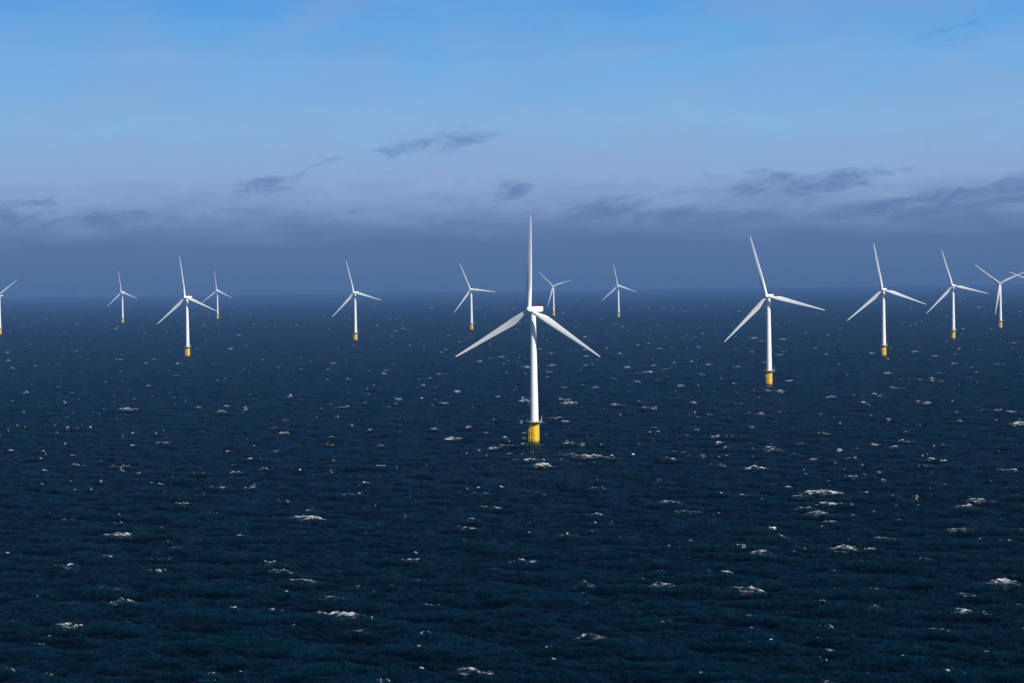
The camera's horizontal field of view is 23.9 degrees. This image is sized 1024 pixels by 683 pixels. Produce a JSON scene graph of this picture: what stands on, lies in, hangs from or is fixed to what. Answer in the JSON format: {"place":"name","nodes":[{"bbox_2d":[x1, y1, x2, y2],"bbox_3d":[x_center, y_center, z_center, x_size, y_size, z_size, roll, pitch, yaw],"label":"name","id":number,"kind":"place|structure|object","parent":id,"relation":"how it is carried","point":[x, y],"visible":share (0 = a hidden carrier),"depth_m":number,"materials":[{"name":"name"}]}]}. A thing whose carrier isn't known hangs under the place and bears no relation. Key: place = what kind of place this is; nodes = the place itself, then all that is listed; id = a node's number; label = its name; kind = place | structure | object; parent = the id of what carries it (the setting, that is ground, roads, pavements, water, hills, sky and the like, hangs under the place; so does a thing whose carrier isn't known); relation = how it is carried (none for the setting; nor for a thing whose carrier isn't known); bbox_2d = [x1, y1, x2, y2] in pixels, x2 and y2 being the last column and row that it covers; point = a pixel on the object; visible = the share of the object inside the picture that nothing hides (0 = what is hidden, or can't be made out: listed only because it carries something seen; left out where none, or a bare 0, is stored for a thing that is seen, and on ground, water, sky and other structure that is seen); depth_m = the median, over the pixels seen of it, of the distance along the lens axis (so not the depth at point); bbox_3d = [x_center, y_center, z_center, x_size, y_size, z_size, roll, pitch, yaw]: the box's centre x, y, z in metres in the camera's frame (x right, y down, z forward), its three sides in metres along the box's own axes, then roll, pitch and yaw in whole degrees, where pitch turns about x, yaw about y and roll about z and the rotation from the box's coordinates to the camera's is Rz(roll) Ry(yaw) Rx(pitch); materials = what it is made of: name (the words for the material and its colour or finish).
{"place":"outdoors","nodes":[
{"label":"outdoors","id":0,"kind":"place"},
{"bbox_2d":[0,284,1023,682],"bbox_3d":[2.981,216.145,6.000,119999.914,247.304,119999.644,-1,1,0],"label":"sea","id":1,"kind":"structure","parent":0,"point":[284,488],"depth_m":1100.74,"materials":[{"name":"liquid"}]},
{"bbox_2d":[0,281,14,334],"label":"wind turbine","id":2,"kind":"object","parent":1,"relation":"in","point":[2,291],"visible":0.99,"depth_m":4748.95,"materials":[{"name":"white paint"}]},
{"bbox_2d":[110,272,136,323],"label":"wind turbine","id":3,"kind":"object","parent":1,"relation":"in","point":[123,316],"visible":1,"depth_m":6047.90,"materials":[{"name":"white paint"}]},
{"bbox_2d":[157,256,215,356],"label":"wind turbine","id":4,"kind":"object","parent":1,"relation":"in","point":[187,298],"visible":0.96,"depth_m":3143.73,"materials":[{"name":"white paint"}]},
{"bbox_2d":[203,270,229,319],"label":"wind turbine","id":5,"kind":"object","parent":1,"relation":"in","point":[217,314],"visible":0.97,"depth_m":6497.39,"materials":[{"name":"white paint"}]},
{"bbox_2d":[332,262,379,340],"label":"wind turbine","id":6,"kind":"object","parent":1,"relation":"in","point":[355,315],"visible":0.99,"depth_m":3888.56,"materials":[{"name":"white paint"}]},
{"bbox_2d":[455,265,494,330],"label":"wind turbine","id":7,"kind":"object","parent":1,"relation":"in","point":[471,323],"visible":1,"depth_m":4588.27,"materials":[{"name":"white paint"}]},
{"bbox_2d":[455,215,599,444],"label":"wind turbine","id":8,"kind":"object","parent":1,"relation":"in","point":[534,421],"visible":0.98,"depth_m":1389.12,"materials":[{"name":"white paint"}]},
{"bbox_2d":[539,272,569,316],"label":"wind turbine","id":9,"kind":"object","parent":1,"relation":"in","point":[553,313],"visible":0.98,"depth_m":6197.23,"materials":[{"name":"white paint"}]},
{"bbox_2d":[604,264,635,317],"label":"wind turbine","id":10,"kind":"object","parent":1,"relation":"in","point":[618,293],"visible":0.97,"depth_m":5867.51,"materials":[{"name":"white paint"}]},
{"bbox_2d":[724,236,823,386],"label":"wind turbine","id":11,"kind":"object","parent":1,"relation":"in","point":[768,369],"visible":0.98,"depth_m":2088.94,"materials":[{"name":"white paint"}]},
{"bbox_2d":[847,245,924,357],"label":"wind turbine","id":12,"kind":"object","parent":1,"relation":"in","point":[883,345],"visible":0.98,"depth_m":2793.51,"materials":[{"name":"white paint"}]},
{"bbox_2d":[927,252,988,339],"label":"wind turbine","id":13,"kind":"object","parent":1,"relation":"in","point":[953,330],"visible":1,"depth_m":3491.33,"materials":[{"name":"white paint"}]},
{"bbox_2d":[977,266,1023,328],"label":"wind turbine","id":14,"kind":"object","parent":1,"relation":"in","point":[999,297],"visible":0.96,"depth_m":4147.88,"materials":[{"name":"white paint"}]},
{"bbox_2d":[0,0,1023,297],"label":"sky","id":15,"kind":"structure","parent":0,"point":[268,146],"materials":[{"name":"blue"}]}
]}

